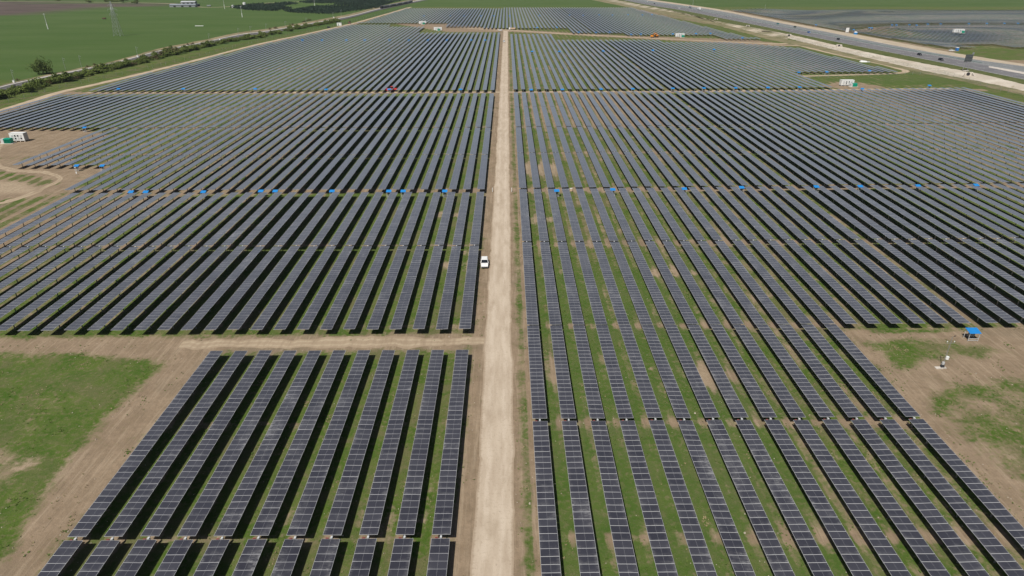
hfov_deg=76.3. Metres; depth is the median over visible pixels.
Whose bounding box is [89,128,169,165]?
solar tracker
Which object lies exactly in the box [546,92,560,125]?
solar tracker
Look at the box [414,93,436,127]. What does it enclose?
solar tracker
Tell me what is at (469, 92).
field lane
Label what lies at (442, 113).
solar tracker
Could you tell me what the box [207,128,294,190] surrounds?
solar tracker
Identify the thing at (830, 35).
crash barrier
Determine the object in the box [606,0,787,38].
bank ground
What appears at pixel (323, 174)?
solar tracker
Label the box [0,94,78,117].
solar tracker
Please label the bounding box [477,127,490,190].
solar tracker
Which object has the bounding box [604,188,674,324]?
solar tracker
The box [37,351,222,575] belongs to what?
solar tracker
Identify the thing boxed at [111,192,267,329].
solar tracker
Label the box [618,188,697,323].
solar tracker
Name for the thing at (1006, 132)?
solar tracker
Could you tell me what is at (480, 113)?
solar tracker
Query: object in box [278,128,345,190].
solar tracker
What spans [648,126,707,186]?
solar tracker
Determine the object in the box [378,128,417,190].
solar tracker
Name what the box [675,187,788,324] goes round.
solar tracker
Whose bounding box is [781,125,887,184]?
solar tracker
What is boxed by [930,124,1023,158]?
solar tracker
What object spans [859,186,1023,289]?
solar tracker
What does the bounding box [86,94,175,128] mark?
solar tracker
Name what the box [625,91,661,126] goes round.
solar tracker
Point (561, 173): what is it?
solar tracker
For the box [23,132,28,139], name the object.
end door
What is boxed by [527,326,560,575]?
solar tracker
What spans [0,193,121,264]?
solar tracker
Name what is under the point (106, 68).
shrub
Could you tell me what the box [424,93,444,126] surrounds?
solar tracker
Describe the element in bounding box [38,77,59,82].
shrub
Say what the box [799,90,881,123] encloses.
solar tracker
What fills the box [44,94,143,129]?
solar tracker
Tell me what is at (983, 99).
solar tracker
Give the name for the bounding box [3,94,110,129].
solar tracker
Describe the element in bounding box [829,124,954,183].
solar tracker
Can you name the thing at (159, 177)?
solar tracker
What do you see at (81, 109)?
solar tracker
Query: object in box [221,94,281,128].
solar tracker
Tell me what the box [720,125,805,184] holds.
solar tracker
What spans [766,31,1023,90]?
bank ground
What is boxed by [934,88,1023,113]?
solar tracker
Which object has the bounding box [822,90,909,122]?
solar tracker
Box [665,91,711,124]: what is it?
solar tracker
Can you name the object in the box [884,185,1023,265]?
solar tracker
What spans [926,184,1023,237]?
solar tracker
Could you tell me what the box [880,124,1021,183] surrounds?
solar tracker
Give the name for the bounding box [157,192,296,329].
solar tracker
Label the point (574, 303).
solar tracker
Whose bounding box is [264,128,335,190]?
solar tracker
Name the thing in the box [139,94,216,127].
solar tracker
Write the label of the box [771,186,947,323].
solar tracker
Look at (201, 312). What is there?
solar tracker
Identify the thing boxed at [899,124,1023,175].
solar tracker
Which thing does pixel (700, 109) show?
solar tracker
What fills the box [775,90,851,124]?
solar tracker
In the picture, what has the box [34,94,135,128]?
solar tracker
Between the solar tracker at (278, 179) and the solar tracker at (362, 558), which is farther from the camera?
the solar tracker at (278, 179)
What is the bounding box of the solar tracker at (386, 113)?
[373,93,404,128]
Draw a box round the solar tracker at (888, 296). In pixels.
[757,186,924,323]
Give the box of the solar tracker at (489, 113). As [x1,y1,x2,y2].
[485,93,493,126]
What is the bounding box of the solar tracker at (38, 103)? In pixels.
[0,94,69,114]
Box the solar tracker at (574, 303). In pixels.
[548,189,583,324]
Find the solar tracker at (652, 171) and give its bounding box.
[617,126,665,186]
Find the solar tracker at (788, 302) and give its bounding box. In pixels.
[688,187,811,323]
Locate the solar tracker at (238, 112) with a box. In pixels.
[210,94,273,128]
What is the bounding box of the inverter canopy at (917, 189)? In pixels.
[914,184,920,191]
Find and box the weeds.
[0,244,1023,575]
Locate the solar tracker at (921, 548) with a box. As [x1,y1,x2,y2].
[756,324,950,575]
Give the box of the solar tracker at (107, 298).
[64,192,238,330]
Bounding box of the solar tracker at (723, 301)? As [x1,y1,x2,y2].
[646,188,743,323]
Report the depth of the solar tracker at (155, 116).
313.99 m
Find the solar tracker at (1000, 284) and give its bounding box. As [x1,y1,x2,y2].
[843,185,1023,304]
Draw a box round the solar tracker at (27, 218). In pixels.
[0,193,78,235]
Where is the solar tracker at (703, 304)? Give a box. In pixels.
[632,188,720,324]
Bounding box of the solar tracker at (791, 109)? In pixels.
[753,91,821,124]
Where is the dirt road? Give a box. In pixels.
[470,31,514,575]
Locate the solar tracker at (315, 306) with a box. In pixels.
[297,192,382,329]
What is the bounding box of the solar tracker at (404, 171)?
[392,128,428,190]
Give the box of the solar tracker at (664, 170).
[628,126,679,187]
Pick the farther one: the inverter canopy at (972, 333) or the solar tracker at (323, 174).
the solar tracker at (323, 174)
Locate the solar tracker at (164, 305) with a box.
[134,192,281,329]
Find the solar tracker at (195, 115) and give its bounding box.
[168,94,241,127]
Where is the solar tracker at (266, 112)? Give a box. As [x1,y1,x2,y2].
[241,94,297,127]
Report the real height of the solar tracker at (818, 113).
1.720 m
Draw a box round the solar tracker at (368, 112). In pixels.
[353,93,388,126]
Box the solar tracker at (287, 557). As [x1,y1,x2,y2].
[271,350,369,575]
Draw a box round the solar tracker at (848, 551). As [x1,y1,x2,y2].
[710,325,872,575]
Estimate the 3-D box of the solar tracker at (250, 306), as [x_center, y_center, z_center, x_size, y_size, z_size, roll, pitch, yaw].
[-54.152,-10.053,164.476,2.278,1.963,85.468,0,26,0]
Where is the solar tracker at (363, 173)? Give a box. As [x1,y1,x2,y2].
[350,128,397,190]
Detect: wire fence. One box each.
[0,5,409,102]
[644,5,1020,94]
[808,72,948,77]
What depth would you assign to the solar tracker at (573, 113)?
318.97 m
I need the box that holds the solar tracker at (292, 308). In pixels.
[273,192,368,329]
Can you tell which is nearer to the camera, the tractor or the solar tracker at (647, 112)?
the solar tracker at (647, 112)
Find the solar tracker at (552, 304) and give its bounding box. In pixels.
[533,189,560,324]
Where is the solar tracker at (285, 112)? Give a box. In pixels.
[261,94,314,126]
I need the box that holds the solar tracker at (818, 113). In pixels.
[769,91,841,123]
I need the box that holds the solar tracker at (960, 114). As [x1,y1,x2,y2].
[882,89,988,122]
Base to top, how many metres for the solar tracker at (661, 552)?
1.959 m
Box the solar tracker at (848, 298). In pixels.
[731,187,879,323]
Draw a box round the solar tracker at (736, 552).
[642,325,755,575]
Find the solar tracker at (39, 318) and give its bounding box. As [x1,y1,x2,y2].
[18,193,208,330]
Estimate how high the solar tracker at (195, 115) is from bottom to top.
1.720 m
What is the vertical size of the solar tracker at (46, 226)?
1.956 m
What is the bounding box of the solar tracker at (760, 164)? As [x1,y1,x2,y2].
[708,125,789,186]
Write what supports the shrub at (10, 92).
on the ground at (90, 442)
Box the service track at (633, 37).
[447,24,787,43]
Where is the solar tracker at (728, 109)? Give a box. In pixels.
[698,91,753,124]
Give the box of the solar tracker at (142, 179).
[121,128,232,189]
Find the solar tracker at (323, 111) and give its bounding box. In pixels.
[302,93,347,128]
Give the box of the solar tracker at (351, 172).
[335,128,386,190]
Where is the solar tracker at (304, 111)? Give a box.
[282,94,330,128]
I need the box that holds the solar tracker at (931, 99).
[895,88,1005,121]
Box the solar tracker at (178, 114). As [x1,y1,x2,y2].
[149,94,224,128]
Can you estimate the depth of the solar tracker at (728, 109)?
321.23 m
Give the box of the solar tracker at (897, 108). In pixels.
[844,89,939,123]
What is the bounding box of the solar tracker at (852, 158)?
[791,125,901,184]
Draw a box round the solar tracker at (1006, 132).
[977,123,1023,138]
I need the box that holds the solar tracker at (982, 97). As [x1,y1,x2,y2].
[949,88,1023,108]
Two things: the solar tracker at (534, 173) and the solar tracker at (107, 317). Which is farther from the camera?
the solar tracker at (534, 173)
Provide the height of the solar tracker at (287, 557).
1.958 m
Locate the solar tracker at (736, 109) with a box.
[706,91,761,123]
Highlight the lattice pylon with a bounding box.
[107,1,123,35]
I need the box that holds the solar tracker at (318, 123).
[312,94,354,127]
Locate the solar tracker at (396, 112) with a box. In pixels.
[384,93,412,128]
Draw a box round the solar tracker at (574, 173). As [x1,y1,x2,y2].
[557,127,581,188]
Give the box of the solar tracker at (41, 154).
[13,128,107,166]
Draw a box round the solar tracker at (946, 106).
[890,89,998,122]
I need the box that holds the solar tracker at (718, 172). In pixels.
[668,126,734,186]
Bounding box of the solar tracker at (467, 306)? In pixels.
[459,192,483,328]
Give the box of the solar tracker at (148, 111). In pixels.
[106,94,192,127]
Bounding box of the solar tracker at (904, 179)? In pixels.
[800,125,913,184]
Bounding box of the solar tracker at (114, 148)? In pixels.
[79,128,160,166]
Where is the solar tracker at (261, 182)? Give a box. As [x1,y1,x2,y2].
[250,128,325,190]
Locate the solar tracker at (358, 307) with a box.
[343,192,411,328]
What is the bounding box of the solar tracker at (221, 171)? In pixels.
[193,128,283,189]
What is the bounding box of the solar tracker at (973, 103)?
[918,88,1023,120]
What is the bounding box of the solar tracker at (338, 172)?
[322,128,376,190]
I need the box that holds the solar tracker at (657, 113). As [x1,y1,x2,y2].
[633,91,671,126]
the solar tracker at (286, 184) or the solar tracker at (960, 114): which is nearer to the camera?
the solar tracker at (286, 184)
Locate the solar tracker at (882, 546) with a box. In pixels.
[733,325,910,575]
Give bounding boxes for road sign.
[962,52,974,70]
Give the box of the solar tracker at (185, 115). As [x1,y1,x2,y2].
[159,94,232,128]
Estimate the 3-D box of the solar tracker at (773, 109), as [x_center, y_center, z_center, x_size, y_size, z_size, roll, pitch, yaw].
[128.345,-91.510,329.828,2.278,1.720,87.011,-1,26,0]
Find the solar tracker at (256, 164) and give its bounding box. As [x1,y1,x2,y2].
[221,128,304,190]
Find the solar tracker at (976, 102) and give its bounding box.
[926,88,1023,116]
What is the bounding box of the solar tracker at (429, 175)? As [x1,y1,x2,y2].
[421,127,449,190]
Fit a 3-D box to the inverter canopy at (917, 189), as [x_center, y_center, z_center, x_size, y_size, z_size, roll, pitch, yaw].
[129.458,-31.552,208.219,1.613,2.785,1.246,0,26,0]
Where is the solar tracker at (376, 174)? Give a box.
[364,127,407,190]
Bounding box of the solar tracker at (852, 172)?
[771,125,874,185]
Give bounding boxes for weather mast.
[940,336,954,368]
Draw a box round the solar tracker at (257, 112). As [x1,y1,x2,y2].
[231,94,289,128]
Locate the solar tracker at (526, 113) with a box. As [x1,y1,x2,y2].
[522,92,530,125]
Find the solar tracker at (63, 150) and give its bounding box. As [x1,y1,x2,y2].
[27,128,118,166]
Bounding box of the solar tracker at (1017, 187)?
[1007,184,1023,190]
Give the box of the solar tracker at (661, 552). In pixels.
[596,325,677,575]
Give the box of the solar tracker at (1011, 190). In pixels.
[994,184,1023,198]
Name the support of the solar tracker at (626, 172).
on the ground at (90, 442)
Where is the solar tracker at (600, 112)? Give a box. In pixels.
[586,92,611,125]
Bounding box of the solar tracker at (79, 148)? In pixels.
[39,128,128,166]
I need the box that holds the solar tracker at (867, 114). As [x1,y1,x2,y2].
[807,90,889,123]
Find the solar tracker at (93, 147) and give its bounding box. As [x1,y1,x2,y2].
[51,128,139,166]
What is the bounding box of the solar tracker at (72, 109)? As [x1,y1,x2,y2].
[14,94,118,129]
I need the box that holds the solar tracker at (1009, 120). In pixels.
[903,88,1015,122]
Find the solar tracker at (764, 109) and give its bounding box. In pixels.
[730,91,791,124]
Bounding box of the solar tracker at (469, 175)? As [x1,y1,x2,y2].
[463,128,479,190]
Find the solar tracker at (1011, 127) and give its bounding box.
[997,123,1023,131]
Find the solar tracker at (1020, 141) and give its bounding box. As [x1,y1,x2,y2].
[967,123,1023,142]
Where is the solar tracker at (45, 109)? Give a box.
[0,94,94,123]
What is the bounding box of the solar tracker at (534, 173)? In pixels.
[526,127,539,187]
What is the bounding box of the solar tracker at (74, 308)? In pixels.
[41,193,223,330]
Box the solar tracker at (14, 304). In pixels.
[0,192,179,317]
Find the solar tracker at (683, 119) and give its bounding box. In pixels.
[649,91,691,124]
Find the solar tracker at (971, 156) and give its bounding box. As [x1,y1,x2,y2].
[890,124,1023,182]
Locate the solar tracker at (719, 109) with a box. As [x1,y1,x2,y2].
[690,91,743,125]
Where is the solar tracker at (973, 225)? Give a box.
[898,185,1023,254]
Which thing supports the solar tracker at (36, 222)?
on the ground at (90, 442)
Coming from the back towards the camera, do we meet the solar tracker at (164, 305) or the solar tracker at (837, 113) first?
the solar tracker at (837, 113)
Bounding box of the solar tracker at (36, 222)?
[0,193,92,246]
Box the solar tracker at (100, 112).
[55,94,151,129]
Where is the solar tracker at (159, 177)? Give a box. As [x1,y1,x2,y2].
[136,128,242,189]
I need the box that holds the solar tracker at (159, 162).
[108,128,221,191]
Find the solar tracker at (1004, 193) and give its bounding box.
[981,184,1023,207]
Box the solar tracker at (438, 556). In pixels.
[426,350,468,575]
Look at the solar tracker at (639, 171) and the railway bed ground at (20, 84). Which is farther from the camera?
the railway bed ground at (20, 84)
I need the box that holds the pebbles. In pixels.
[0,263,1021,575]
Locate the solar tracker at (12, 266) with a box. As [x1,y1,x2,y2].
[0,193,136,276]
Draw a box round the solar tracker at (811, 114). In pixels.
[761,91,831,124]
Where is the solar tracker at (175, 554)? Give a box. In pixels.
[154,350,296,575]
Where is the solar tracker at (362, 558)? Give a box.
[349,350,419,575]
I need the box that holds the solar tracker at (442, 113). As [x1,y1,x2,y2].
[434,93,453,126]
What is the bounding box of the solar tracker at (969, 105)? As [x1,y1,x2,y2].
[910,88,1023,121]
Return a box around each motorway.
[627,0,1023,78]
[635,0,1023,71]
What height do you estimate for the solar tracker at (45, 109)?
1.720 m
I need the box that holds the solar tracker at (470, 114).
[465,93,477,126]
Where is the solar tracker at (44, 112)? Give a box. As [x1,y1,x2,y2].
[0,94,102,129]
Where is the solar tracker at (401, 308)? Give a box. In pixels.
[390,192,440,329]
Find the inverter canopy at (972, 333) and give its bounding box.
[963,328,981,340]
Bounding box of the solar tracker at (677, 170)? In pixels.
[638,126,693,185]
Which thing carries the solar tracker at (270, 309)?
on the ground at (90, 442)
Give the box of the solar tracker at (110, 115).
[75,94,167,129]
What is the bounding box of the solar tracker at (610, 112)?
[594,92,620,125]
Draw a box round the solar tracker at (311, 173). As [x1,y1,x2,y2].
[292,128,355,190]
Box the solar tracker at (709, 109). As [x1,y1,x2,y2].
[682,91,733,126]
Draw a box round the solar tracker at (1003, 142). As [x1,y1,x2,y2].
[947,123,1023,150]
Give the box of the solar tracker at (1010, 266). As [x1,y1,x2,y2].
[870,185,1023,276]
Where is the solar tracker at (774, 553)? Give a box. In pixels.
[665,325,794,575]
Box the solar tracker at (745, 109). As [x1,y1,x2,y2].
[714,91,771,125]
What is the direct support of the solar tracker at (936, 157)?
on the ground at (90, 442)
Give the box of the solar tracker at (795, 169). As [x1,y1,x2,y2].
[730,125,819,185]
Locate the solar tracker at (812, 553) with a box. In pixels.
[687,325,833,575]
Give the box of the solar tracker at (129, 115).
[96,94,184,127]
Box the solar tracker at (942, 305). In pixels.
[786,186,969,323]
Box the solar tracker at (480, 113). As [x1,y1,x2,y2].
[475,93,485,126]
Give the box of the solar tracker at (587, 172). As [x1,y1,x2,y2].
[567,127,595,187]
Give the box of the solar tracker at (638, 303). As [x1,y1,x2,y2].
[590,188,651,324]
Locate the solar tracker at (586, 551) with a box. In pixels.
[550,325,599,575]
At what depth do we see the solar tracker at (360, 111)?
317.61 m
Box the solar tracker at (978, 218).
[911,184,1023,249]
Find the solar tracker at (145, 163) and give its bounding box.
[93,128,211,191]
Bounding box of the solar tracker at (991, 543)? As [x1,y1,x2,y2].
[802,324,1023,575]
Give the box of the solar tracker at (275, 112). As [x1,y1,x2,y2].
[251,94,306,126]
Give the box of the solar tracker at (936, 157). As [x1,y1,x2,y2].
[859,124,994,183]
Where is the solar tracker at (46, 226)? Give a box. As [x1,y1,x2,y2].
[0,193,107,258]
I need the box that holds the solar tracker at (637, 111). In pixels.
[618,92,651,126]
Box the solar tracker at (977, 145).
[919,124,1023,163]
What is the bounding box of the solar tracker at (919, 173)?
[820,124,941,183]
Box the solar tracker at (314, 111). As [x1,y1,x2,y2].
[292,93,339,128]
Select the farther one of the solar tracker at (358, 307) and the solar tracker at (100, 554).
the solar tracker at (358, 307)
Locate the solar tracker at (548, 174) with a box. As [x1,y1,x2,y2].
[536,127,553,187]
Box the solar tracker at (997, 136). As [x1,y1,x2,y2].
[957,123,1023,146]
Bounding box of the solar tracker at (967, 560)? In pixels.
[779,324,989,575]
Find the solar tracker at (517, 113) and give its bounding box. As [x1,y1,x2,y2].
[514,92,520,125]
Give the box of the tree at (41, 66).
[26,55,52,73]
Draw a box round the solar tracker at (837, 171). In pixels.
[760,125,860,185]
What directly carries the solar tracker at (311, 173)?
on the ground at (90, 442)
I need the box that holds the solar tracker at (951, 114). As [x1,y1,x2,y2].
[875,89,979,122]
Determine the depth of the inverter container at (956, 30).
646.84 m
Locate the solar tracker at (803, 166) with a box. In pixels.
[740,125,832,185]
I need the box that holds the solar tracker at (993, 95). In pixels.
[961,87,1023,103]
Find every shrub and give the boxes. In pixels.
[0,90,7,98]
[2,89,19,95]
[6,84,21,91]
[11,82,33,92]
[31,77,45,84]
[31,82,40,87]
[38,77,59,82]
[48,73,65,80]
[60,71,73,81]
[72,72,80,78]
[92,68,104,72]
[98,63,109,68]
[100,66,114,71]
[123,58,131,65]
[200,41,208,46]
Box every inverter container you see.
[8,132,28,141]
[675,33,684,36]
[839,79,854,85]
[952,29,964,32]
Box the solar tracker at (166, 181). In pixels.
[150,128,252,191]
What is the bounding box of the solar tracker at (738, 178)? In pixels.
[679,126,748,185]
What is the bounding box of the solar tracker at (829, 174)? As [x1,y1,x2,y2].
[750,125,846,184]
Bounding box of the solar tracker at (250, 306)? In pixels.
[228,192,339,329]
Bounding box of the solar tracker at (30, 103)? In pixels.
[0,94,61,111]
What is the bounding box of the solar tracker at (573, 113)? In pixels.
[562,92,580,125]
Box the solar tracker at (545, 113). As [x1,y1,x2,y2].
[538,92,550,125]
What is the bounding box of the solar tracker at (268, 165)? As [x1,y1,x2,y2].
[235,128,314,190]
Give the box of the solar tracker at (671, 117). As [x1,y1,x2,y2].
[641,91,681,125]
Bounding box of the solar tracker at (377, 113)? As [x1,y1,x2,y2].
[363,93,396,126]
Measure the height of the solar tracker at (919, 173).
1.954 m
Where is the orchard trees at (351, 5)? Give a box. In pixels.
[230,0,400,13]
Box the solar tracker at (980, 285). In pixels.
[830,186,1023,320]
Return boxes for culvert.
[963,72,974,75]
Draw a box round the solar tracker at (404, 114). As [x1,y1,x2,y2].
[394,93,420,127]
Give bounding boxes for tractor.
[385,86,396,91]
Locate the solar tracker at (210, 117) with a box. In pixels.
[190,94,257,126]
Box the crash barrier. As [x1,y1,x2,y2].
[637,0,980,62]
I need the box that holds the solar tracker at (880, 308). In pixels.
[744,186,901,323]
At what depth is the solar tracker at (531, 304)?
152.75 m
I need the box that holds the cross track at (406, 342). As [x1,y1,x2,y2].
[178,335,484,349]
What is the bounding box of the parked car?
[480,256,487,267]
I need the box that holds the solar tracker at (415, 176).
[407,128,438,190]
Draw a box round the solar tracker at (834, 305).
[716,187,856,323]
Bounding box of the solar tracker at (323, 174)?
[307,128,366,190]
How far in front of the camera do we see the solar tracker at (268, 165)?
234.37 m
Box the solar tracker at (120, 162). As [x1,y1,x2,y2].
[65,128,190,191]
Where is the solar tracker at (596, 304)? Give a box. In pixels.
[562,188,606,324]
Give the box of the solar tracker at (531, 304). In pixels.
[519,189,538,324]
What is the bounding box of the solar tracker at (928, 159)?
[849,124,981,182]
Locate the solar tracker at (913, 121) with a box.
[830,90,919,123]
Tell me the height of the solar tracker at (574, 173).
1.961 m
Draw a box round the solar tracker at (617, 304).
[576,189,629,324]
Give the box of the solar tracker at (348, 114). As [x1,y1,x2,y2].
[333,93,371,126]
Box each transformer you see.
[0,137,15,143]
[848,82,857,86]
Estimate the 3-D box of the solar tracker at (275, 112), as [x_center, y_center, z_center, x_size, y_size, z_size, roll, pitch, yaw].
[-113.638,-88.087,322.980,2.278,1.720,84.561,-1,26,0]
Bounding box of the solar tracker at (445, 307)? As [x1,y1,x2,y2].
[436,192,469,329]
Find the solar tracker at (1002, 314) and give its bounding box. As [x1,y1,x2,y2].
[819,186,1019,323]
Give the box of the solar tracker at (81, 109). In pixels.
[24,94,127,128]
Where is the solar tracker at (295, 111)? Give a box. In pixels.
[272,94,322,126]
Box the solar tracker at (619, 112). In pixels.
[602,92,631,125]
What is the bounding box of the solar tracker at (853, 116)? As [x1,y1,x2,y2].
[791,90,870,123]
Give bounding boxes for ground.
[0,0,415,85]
[0,0,424,88]
[0,0,1023,575]
[595,0,1023,93]
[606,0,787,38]
[619,0,1023,83]
[649,0,1023,65]
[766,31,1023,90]
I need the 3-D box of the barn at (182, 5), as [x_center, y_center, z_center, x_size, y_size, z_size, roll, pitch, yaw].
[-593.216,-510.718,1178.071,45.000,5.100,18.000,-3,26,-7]
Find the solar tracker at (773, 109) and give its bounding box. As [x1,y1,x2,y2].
[738,91,802,123]
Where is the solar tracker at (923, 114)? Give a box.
[851,89,949,122]
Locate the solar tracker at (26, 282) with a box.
[0,193,165,302]
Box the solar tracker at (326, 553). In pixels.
[310,350,394,575]
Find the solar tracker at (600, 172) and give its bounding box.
[577,127,609,186]
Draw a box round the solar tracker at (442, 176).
[435,127,459,190]
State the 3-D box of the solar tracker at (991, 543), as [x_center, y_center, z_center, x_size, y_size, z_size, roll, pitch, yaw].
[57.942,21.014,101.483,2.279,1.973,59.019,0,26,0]
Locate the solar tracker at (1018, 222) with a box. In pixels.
[939,184,1023,226]
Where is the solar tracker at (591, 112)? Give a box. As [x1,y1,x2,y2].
[578,92,601,125]
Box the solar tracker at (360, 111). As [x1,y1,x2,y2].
[343,93,380,126]
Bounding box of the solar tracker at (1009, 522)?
[824,324,1023,548]
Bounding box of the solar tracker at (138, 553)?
[115,350,271,575]
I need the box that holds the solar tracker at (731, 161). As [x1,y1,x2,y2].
[689,126,761,186]
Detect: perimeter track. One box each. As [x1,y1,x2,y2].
[0,7,410,110]
[794,44,909,76]
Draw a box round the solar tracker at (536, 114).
[530,92,540,125]
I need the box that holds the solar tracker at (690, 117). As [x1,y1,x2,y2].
[657,91,701,124]
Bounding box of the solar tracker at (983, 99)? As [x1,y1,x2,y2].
[942,88,1023,111]
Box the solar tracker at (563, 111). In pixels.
[554,92,570,125]
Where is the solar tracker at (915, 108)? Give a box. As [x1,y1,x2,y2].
[859,89,958,122]
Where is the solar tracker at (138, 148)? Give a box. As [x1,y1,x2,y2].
[104,128,180,165]
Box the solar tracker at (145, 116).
[118,94,200,126]
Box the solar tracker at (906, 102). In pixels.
[867,89,969,122]
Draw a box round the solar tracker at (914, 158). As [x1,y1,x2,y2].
[839,124,968,183]
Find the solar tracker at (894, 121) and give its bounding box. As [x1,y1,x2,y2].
[815,90,899,122]
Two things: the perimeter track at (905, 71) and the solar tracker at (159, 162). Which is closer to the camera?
the solar tracker at (159, 162)
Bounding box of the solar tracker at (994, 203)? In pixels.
[952,184,1023,218]
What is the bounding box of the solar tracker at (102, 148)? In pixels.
[64,128,149,165]
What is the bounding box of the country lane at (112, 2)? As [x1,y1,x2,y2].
[17,1,279,6]
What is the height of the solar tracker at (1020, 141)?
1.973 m
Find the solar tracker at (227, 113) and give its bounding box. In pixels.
[200,94,265,128]
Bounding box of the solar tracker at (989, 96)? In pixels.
[954,87,1023,105]
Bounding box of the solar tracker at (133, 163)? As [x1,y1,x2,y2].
[79,128,201,191]
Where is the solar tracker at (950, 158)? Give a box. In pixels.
[869,124,1008,183]
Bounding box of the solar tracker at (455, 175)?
[449,127,469,190]
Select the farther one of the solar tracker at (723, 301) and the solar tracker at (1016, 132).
the solar tracker at (1016, 132)
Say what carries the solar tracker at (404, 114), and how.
on the ground at (90, 442)
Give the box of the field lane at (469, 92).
[88,88,948,92]
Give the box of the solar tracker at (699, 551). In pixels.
[619,325,716,575]
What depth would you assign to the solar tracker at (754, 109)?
322.38 m
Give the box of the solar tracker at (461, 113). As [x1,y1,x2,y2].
[455,93,469,126]
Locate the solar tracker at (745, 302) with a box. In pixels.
[661,188,765,323]
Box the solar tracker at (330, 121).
[322,93,364,127]
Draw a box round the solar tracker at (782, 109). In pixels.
[746,91,812,125]
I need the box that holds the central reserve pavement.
[989,66,1023,73]
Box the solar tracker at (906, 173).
[811,124,927,183]
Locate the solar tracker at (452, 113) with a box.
[445,93,461,126]
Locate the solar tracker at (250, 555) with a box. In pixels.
[232,350,345,575]
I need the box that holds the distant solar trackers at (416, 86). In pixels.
[91,7,1023,92]
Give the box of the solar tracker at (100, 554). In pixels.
[76,351,246,575]
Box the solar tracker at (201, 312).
[181,192,310,329]
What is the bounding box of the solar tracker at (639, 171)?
[607,126,651,186]
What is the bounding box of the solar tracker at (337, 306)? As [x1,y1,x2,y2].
[320,192,397,328]
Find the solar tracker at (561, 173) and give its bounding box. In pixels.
[546,127,567,186]
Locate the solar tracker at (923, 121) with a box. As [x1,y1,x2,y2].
[836,89,929,122]
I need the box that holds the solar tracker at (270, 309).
[250,192,354,329]
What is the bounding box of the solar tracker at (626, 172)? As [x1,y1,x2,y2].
[597,126,637,187]
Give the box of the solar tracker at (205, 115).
[179,94,249,126]
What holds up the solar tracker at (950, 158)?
on the ground at (90, 442)
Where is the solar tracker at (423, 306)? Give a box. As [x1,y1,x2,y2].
[413,192,454,328]
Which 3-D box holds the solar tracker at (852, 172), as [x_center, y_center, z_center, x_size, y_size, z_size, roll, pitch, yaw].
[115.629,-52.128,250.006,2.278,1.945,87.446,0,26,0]
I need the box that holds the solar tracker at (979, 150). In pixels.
[910,124,1023,169]
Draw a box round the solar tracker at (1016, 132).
[987,123,1023,134]
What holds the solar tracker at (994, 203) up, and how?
on the ground at (90, 442)
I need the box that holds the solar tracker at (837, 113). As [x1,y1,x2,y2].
[783,90,861,124]
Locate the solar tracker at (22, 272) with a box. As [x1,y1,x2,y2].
[0,193,150,288]
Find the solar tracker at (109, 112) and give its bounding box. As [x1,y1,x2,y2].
[65,94,159,129]
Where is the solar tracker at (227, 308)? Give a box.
[204,192,325,329]
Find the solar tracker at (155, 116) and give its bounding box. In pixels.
[127,94,208,127]
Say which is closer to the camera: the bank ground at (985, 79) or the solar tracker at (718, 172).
the solar tracker at (718, 172)
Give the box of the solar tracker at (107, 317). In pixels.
[88,192,252,330]
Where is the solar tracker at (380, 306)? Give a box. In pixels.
[367,192,426,329]
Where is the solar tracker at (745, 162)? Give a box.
[698,125,775,186]
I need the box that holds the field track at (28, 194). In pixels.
[0,144,62,203]
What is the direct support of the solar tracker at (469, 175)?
on the ground at (90, 442)
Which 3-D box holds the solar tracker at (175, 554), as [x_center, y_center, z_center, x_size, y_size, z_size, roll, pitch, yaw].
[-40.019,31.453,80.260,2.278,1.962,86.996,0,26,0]
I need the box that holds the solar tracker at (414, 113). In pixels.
[404,93,428,126]
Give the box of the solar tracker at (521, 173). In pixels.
[516,127,525,188]
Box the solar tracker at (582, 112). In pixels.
[570,92,591,125]
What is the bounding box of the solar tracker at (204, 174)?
[179,128,273,190]
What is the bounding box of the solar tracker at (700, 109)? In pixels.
[674,91,723,126]
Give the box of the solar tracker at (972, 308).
[802,186,997,322]
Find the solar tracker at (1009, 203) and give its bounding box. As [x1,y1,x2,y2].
[966,184,1023,211]
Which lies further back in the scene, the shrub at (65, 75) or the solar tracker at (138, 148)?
the shrub at (65, 75)
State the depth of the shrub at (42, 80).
390.44 m
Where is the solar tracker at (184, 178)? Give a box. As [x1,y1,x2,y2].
[165,128,263,190]
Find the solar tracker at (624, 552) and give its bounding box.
[573,325,638,575]
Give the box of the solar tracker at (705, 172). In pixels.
[658,126,720,186]
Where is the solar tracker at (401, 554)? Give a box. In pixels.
[388,350,443,575]
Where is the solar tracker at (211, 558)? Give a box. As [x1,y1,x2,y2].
[193,350,321,575]
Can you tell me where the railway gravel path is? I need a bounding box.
[0,0,419,86]
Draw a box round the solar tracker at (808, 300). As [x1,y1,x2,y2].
[702,187,834,323]
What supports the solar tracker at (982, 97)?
on the ground at (90, 442)
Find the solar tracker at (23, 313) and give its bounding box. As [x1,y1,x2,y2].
[0,193,194,330]
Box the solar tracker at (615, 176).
[587,126,623,186]
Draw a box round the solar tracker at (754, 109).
[722,91,781,125]
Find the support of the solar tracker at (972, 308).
on the ground at (90, 442)
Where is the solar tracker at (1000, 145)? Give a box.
[938,123,1023,154]
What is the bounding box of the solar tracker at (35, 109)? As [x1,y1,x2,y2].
[0,94,85,120]
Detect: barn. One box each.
[169,4,197,6]
[181,1,196,3]
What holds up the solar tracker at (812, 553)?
on the ground at (90, 442)
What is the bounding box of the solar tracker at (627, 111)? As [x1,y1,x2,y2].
[610,92,640,124]

